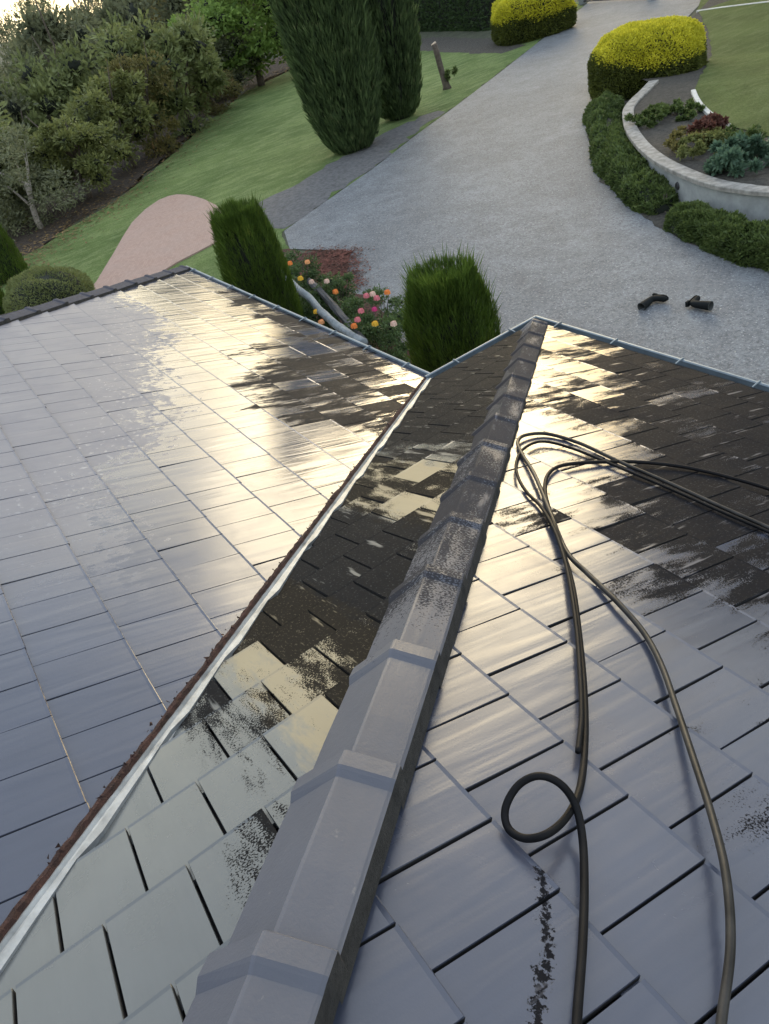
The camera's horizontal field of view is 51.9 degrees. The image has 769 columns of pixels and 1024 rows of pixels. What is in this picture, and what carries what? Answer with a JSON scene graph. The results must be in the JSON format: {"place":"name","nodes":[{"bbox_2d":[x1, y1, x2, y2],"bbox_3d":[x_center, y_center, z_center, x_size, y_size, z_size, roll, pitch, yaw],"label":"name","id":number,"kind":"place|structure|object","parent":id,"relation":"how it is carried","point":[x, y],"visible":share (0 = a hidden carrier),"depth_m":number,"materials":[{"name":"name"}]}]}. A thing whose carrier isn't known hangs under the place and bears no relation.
{"place":"outdoors","nodes":[
{"label":"outdoors","id":0,"kind":"place"},
{"bbox_2d":[0,0,102,42],"label":"sky","id":1,"kind":"structure","parent":0,"point":[5,4],"materials":[{"name":"white"}]},
{"bbox_2d":[94,194,219,288],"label":"paved path","id":2,"kind":"structure","parent":0,"point":[166,233],"depth_m":22.59,"materials":[{"name":"concrete"}]},
{"bbox_2d":[0,2,582,292],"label":"lawn","id":3,"kind":"structure","parent":0,"point":[267,143],"depth_m":29.15,"materials":[{"name":"green plant"}]},
{"bbox_2d":[0,288,9,314],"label":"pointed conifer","id":4,"kind":"object","parent":3,"relation":"on","point":[2,293],"visible":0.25,"depth_m":19.46,"materials":[{"name":"green plant"}]},
{"bbox_2d":[0,223,27,285],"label":"pointed conifer","id":5,"kind":"object","parent":3,"relation":"on","point":[11,265],"visible":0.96,"depth_m":22.79,"materials":[{"name":"green plant"}]},
{"bbox_2d":[2,264,95,313],"bbox_3d":[-7.793,-5.021,18.275,2.178,1.312,2.460,-31,38,-19],"label":"rounded bush","id":6,"kind":"object","parent":3,"relation":"on","point":[42,284],"visible":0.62,"depth_m":17.71,"materials":[{"name":"green plant"}]},
{"bbox_2d":[167,0,287,86],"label":"light green tree","id":7,"kind":"object","parent":3,"relation":"on","point":[257,17],"visible":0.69,"depth_m":42.03,"materials":[{"name":"green plant"}]},
{"bbox_2d":[266,0,384,155],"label":"cypress","id":8,"kind":"object","parent":3,"relation":"on","point":[330,51],"visible":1,"depth_m":23.94,"materials":[{"name":"green plant"}]},
{"bbox_2d":[258,111,444,228],"bbox_3d":[-1.176,-10.929,24.795,2.828,0.001,11.042,7,42,30],"label":"gravel strip","id":9,"kind":"object","parent":3,"relation":"on","point":[284,209],"visible":0.86,"depth_m":23.81,"materials":[{"name":"grey gravel"}]},
{"bbox_2d":[368,0,423,120],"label":"cypress","id":10,"kind":"object","parent":3,"relation":"on","point":[397,29],"visible":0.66,"depth_m":26.81,"materials":[{"name":"green plant"}]},
{"bbox_2d":[431,42,458,89],"bbox_3d":[2.406,-17.214,30.445,0.630,1.778,0.815,-31,38,-19],"label":"cut stump","id":11,"kind":"object","parent":3,"relation":"on","point":[444,75],"visible":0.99,"depth_m":30.45,"materials":[{"name":"wood"}]},
{"bbox_2d":[420,37,526,53],"bbox_3d":[3.131,-24.357,41.142,2.640,0.001,16.073,-23,36,-9],"label":"bark strip","id":12,"kind":"object","parent":3,"relation":"on","point":[467,45],"visible":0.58,"depth_m":39.13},
{"bbox_2d":[490,0,577,45],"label":"golden bush","id":13,"kind":"object","parent":3,"relation":"on","point":[515,22],"visible":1,"depth_m":35.00,"materials":[{"name":"yellow plant"}]},
{"bbox_2d":[0,0,697,349],"bbox_3d":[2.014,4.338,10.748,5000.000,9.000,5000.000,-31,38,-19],"label":"ground","id":14,"kind":"structure","parent":0,"point":[468,34],"depth_m":40.91,"materials":[{"name":"soil"}]},
{"bbox_2d":[0,100,23,205],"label":"broadleaf tree","id":15,"kind":"object","parent":14,"relation":"on","point":[4,103],"visible":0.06,"depth_m":30.66,"materials":[{"name":"green plant"}]},
{"bbox_2d":[0,5,24,80],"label":"broadleaf tree","id":16,"kind":"object","parent":14,"relation":"on","point":[7,16],"visible":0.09,"depth_m":80.59,"materials":[{"name":"green plant"}]},
{"bbox_2d":[10,0,56,32],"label":"broadleaf tree","id":17,"kind":"object","parent":14,"relation":"on","point":[26,3],"visible":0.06,"depth_m":82.74,"materials":[{"name":"green plant"}]},
{"bbox_2d":[0,26,85,156],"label":"broadleaf tree","id":18,"kind":"object","parent":14,"relation":"on","point":[6,65],"visible":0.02,"depth_m":53.01,"materials":[{"name":"green plant"}]},
{"bbox_2d":[0,70,90,212],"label":"broadleaf tree","id":19,"kind":"object","parent":14,"relation":"on","point":[15,109],"visible":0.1,"depth_m":36.95,"materials":[{"name":"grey plant"}]},
{"bbox_2d":[0,30,101,167],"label":"broadleaf tree","id":20,"kind":"object","parent":14,"relation":"on","point":[50,91],"visible":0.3,"depth_m":38.65,"materials":[{"name":"green plant"}]},
{"bbox_2d":[65,0,103,40],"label":"broadleaf tree","id":21,"kind":"object","parent":14,"relation":"on","point":[92,5],"visible":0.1,"depth_m":84.57,"materials":[{"name":"green plant"}]},
{"bbox_2d":[69,0,161,37],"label":"broadleaf tree","id":22,"kind":"object","parent":14,"relation":"on","point":[84,10],"visible":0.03,"depth_m":65.12,"materials":[{"name":"green plant"}]},
{"bbox_2d":[7,56,289,255],"bbox_3d":[-10.029,-19.580,40.012,8.432,0.001,43.528,-9,36,11],"label":"tree bed","id":23,"kind":"object","parent":14,"relation":"on","point":[20,238],"visible":0.34,"depth_m":31.02,"materials":[{"name":"bark mulch"},{"name":"soil"}]},
{"bbox_2d":[0,121,59,226],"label":"shrub","id":24,"kind":"object","parent":23,"relation":"on","point":[23,163],"visible":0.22,"depth_m":29.04,"materials":[{"name":"green plant"}]},
{"bbox_2d":[0,122,91,240],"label":"shrub","id":25,"kind":"object","parent":23,"relation":"on","point":[17,177],"visible":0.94,"depth_m":27.31,"materials":[{"name":"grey plant"}]},
{"bbox_2d":[26,113,131,198],"bbox_3d":[-11.430,-13.425,29.595,3.775,3.381,3.533,-14,36,3],"label":"shrub","id":26,"kind":"object","parent":23,"relation":"on","point":[67,136],"visible":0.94,"depth_m":28.92,"materials":[{"name":"green plant"}]},
{"bbox_2d":[3,0,163,154],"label":"broadleaf tree","id":27,"kind":"object","parent":23,"relation":"on","point":[41,27],"visible":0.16,"depth_m":40.57,"materials":[{"name":"green plant"}]},
{"bbox_2d":[55,62,158,169],"bbox_3d":[-11.323,-16.272,32.755,4.187,4.162,4.474,-38,41,-27],"label":"shrub","id":28,"kind":"object","parent":23,"relation":"on","point":[99,103],"visible":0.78,"depth_m":31.83,"materials":[{"name":"green plant"}]},
{"bbox_2d":[48,9,190,145],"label":"broadleaf tree","id":29,"kind":"object","parent":23,"relation":"on","point":[114,17],"visible":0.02,"depth_m":43.24,"materials":[{"name":"green plant"}]},
{"bbox_2d":[98,43,181,158],"bbox_3d":[-10.443,-17.511,34.017,3.764,4.469,3.864,-29,37,-16],"label":"shrub","id":30,"kind":"object","parent":23,"relation":"on","point":[168,143],"visible":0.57,"depth_m":33.79,"materials":[{"name":"green plant"}]},
{"bbox_2d":[0,67,289,287],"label":"fallen leaves","id":31,"kind":"object","parent":23,"relation":"on","point":[89,218],"visible":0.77,"depth_m":28.57,"materials":[{"name":"brown plant"}]},
{"bbox_2d":[81,8,230,145],"bbox_3d":[-10.056,-19.837,36.665,5.939,6.358,6.404,-17,35,0],"label":"shrub","id":32,"kind":"object","parent":23,"relation":"on","point":[182,38],"visible":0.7,"depth_m":35.26,"materials":[{"name":"green plant"}]},
{"bbox_2d":[91,0,254,101],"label":"broadleaf tree","id":33,"kind":"object","parent":23,"relation":"on","point":[126,10],"visible":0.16,"depth_m":46.40,"materials":[{"name":"green plant"}]},
{"bbox_2d":[179,69,244,116],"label":"shrub","id":34,"kind":"object","parent":23,"relation":"on","point":[217,109],"visible":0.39,"depth_m":40.32,"materials":[{"name":"green plant"}]},
{"bbox_2d":[179,8,265,102],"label":"shrub","id":35,"kind":"object","parent":23,"relation":"on","point":[220,49],"visible":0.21,"depth_m":43.01,"materials":[{"name":"green plant"}]},
{"bbox_2d":[140,0,226,42],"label":"broadleaf tree","id":36,"kind":"object","parent":14,"relation":"on","point":[156,19],"visible":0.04,"depth_m":54.25,"materials":[{"name":"green plant"}]},
{"bbox_2d":[282,248,416,365],"bbox_3d":[-1.199,-2.697,13.693,4.088,0.001,13.380,-21,36,-7],"label":"mulch bed","id":37,"kind":"object","parent":14,"relation":"on","point":[368,307],"visible":0.07,"depth_m":17.08,"materials":[{"name":"red soil"}]},
{"bbox_2d":[203,188,305,316],"bbox_3d":[-2.005,-3.581,12.763,1.348,3.042,1.297,-31,38,-19],"label":"clipped conifer","id":38,"kind":"object","parent":37,"relation":"on","point":[249,252],"visible":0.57,"depth_m":12.11,"materials":[{"name":"green plant"}]},
{"bbox_2d":[291,274,302,299],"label":"rose bush","id":39,"kind":"object","parent":37,"relation":"on","point":[299,282],"visible":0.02,"depth_m":14.14,"materials":[{"name":"green plant"}]},
{"bbox_2d":[284,248,327,289],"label":"rose bush","id":40,"kind":"object","parent":37,"relation":"on","point":[312,272],"visible":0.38,"depth_m":15.10,"materials":[{"name":"green plant"}]},
{"bbox_2d":[300,291,338,329],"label":"rose bush","id":41,"kind":"object","parent":37,"relation":"on","point":[309,312],"visible":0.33,"depth_m":13.38,"materials":[{"name":"green plant"}]},
{"bbox_2d":[304,271,364,324],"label":"rose bush","id":42,"kind":"object","parent":37,"relation":"on","point":[335,288],"visible":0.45,"depth_m":13.82,"materials":[{"name":"green plant"}]},
{"bbox_2d":[293,242,376,289],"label":"bark chips","id":43,"kind":"object","parent":37,"relation":"on","point":[327,269],"visible":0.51,"depth_m":17.34,"materials":[{"name":"brown wood"}]},
{"bbox_2d":[307,278,368,344],"bbox_3d":[-0.797,-3.303,12.855,0.154,0.142,3.412,-22,36,-7],"label":"dark log","id":44,"kind":"object","parent":37,"relation":"on","point":[332,305],"visible":0.82,"depth_m":12.90,"materials":[{"name":"wood"}]},
{"bbox_2d":[285,276,367,344],"bbox_3d":[-1.109,-3.380,12.870,0.199,0.183,4.070,-25,36,-11],"label":"weathered log","id":45,"kind":"object","parent":44,"relation":"on","point":[328,318],"visible":0.82,"depth_m":12.25,"materials":[{"name":"grey wood"}]},
{"bbox_2d":[336,284,405,345],"bbox_3d":[-0.013,-3.114,12.796,1.162,1.274,1.906,-24,36,-10],"label":"rose bush","id":46,"kind":"object","parent":37,"relation":"on","point":[370,296],"visible":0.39,"depth_m":12.73,"materials":[{"name":"green plant"}]},
{"bbox_2d":[343,308,410,362],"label":"rose bush","id":47,"kind":"object","parent":37,"relation":"on","point":[390,330],"visible":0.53,"depth_m":11.80,"materials":[{"name":"green plant"}]},
{"bbox_2d":[395,240,503,372],"bbox_3d":[0.880,-1.618,9.052,1.260,2.936,1.289,-31,38,-19],"label":"clipped conifer","id":48,"kind":"object","parent":37,"relation":"on","point":[450,311],"visible":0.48,"depth_m":8.34,"materials":[{"name":"green plant"}]},
{"bbox_2d":[0,265,768,1023],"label":"house","id":49,"kind":"structure","parent":14,"relation":"on","point":[288,693],"depth_m":2.55,"materials":[{"name":"tile"}]},
{"bbox_2d":[501,460,768,1023],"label":"hose","id":50,"kind":"object","parent":49,"relation":"on","point":[574,799],"visible":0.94,"depth_m":1.78,"materials":[{"name":"rubber"}]},
{"bbox_2d":[514,440,768,753],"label":"hose","id":51,"kind":"object","parent":49,"relation":"on","point":[578,746],"visible":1,"depth_m":3.17,"materials":[{"name":"rubber"}]},
{"bbox_2d":[516,432,768,1023],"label":"hose","id":52,"kind":"object","parent":49,"relation":"on","point":[723,1005],"visible":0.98,"depth_m":2.04,"materials":[{"name":"black rubber"}]},
{"bbox_2d":[414,0,495,31],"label":"tall hedge","id":53,"kind":"object","parent":14,"relation":"on","point":[453,15],"visible":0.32,"depth_m":44.14,"materials":[{"name":"green plant"}]},
{"bbox_2d":[587,99,750,263],"bbox_3d":[6.269,-8.113,17.985,3.070,0.001,15.962,-10,36,9],"label":"hedge bed","id":54,"kind":"object","parent":14,"relation":"on","point":[657,220],"visible":0.13,"depth_m":15.05,"materials":[{"name":"brown soil"}]},
{"bbox_2d":[582,89,678,215],"bbox_3d":[5.477,-8.709,18.578,1.399,0.845,9.187,-7,37,13],"label":"hedge","id":55,"kind":"object","parent":54,"relation":"on","point":[631,179],"visible":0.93,"depth_m":16.88,"materials":[{"name":"green plant"}]},
{"bbox_2d":[662,199,768,272],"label":"hedge","id":56,"kind":"object","parent":54,"relation":"on","point":[734,237],"visible":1,"depth_m":13.01,"materials":[{"name":"green plant"}]},
{"bbox_2d":[622,80,768,220],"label":"retaining wall","id":57,"kind":"structure","parent":14,"relation":"on","point":[751,201],"depth_m":14.41,"materials":[{"name":"concrete"}]},
{"bbox_2d":[634,0,768,185],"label":"garden bed","id":58,"kind":"object","parent":14,"relation":"on","point":[667,89],"visible":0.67,"depth_m":17.78,"materials":[{"name":"brown soil"}]},
{"bbox_2d":[586,14,708,99],"bbox_3d":[7.692,-13.240,23.118,3.294,2.053,3.106,7,42,29],"label":"golden bush","id":59,"kind":"object","parent":58,"relation":"on","point":[624,60],"visible":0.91,"depth_m":22.16,"materials":[{"name":"yellow plant"}]},
{"bbox_2d":[623,101,684,126],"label":"bed plant","id":60,"kind":"object","parent":58,"relation":"on","point":[641,121],"visible":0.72,"depth_m":18.02,"materials":[{"name":"green plant"}]},
{"bbox_2d":[645,97,706,127],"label":"bed plant","id":61,"kind":"object","parent":58,"relation":"on","point":[689,112],"visible":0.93,"depth_m":17.68,"materials":[{"name":"green plant"}]},
{"bbox_2d":[662,125,720,151],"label":"bed plant","id":62,"kind":"object","parent":58,"relation":"on","point":[672,142],"visible":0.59,"depth_m":15.85,"materials":[{"name":"green plant"}]},
{"bbox_2d":[674,127,730,160],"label":"bed plant","id":63,"kind":"object","parent":58,"relation":"on","point":[700,147],"visible":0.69,"depth_m":15.32,"materials":[{"name":"green plant"}]},
{"bbox_2d":[685,111,729,134],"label":"bed plant","id":64,"kind":"object","parent":58,"relation":"on","point":[712,120],"visible":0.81,"depth_m":16.07,"materials":[{"name":"red plant"}]},
{"bbox_2d":[691,89,730,125],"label":"garden kerb","id":65,"kind":"structure","parent":58,"relation":"on","point":[696,98],"depth_m":18.44,"materials":[{"name":"white stone"}]},
{"bbox_2d":[702,146,749,173],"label":"bed plant","id":66,"kind":"object","parent":58,"relation":"on","point":[745,157],"visible":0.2,"depth_m":14.27,"materials":[{"name":"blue plant"}]},
{"bbox_2d":[705,130,768,178],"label":"bed plant","id":67,"kind":"object","parent":58,"relation":"on","point":[731,155],"visible":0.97,"depth_m":14.16,"materials":[{"name":"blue plant"}]},
{"bbox_2d":[707,122,767,147],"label":"bed plant","id":68,"kind":"object","parent":58,"relation":"on","point":[754,129],"visible":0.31,"depth_m":15.11,"materials":[{"name":"green plant"}]},
{"bbox_2d":[696,1,768,12],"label":"garden kerb","id":69,"kind":"structure","parent":14,"relation":"on","point":[732,6],"depth_m":29.81,"materials":[{"name":"white concrete"}]},
{"bbox_2d":[284,0,768,383],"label":"driveway","id":70,"kind":"structure","parent":0,"point":[605,265],"depth_m":17.14,"materials":[{"name":"grey asphalt"}]},
{"bbox_2d":[349,128,735,351],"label":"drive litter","id":71,"kind":"object","parent":70,"relation":"on","point":[558,243],"visible":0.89,"depth_m":16.83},
{"bbox_2d":[578,0,650,4],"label":"driveway gate","id":72,"kind":"structure","parent":70,"relation":"on","point":[581,2],"depth_m":40.81,"materials":[{"name":"concrete"}]},
{"bbox_2d":[637,293,668,310],"bbox_3d":[4.138,-3.228,12.187,0.401,0.141,0.284,-31,38,-19],"label":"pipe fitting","id":73,"kind":"object","parent":70,"relation":"on","point":[648,302],"visible":1,"depth_m":12.18,"materials":[{"name":"black plastic"}]},
{"bbox_2d":[685,295,713,310],"bbox_3d":[4.729,-3.125,11.746,0.284,0.141,0.401,-31,38,-19],"label":"pipe fitting","id":74,"kind":"object","parent":70,"relation":"on","point":[694,301],"visible":1,"depth_m":11.68,"materials":[{"name":"black plastic"}]},
{"bbox_2d":[697,0,708,9],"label":"lawn verge","id":75,"kind":"structure","parent":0,"point":[702,3],"depth_m":32.29,"materials":[{"name":"green plant"}]},
{"bbox_2d":[695,0,768,135],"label":"round lawn","id":76,"kind":"structure","parent":0,"point":[733,82],"depth_m":21.57,"materials":[{"name":"green plant"}]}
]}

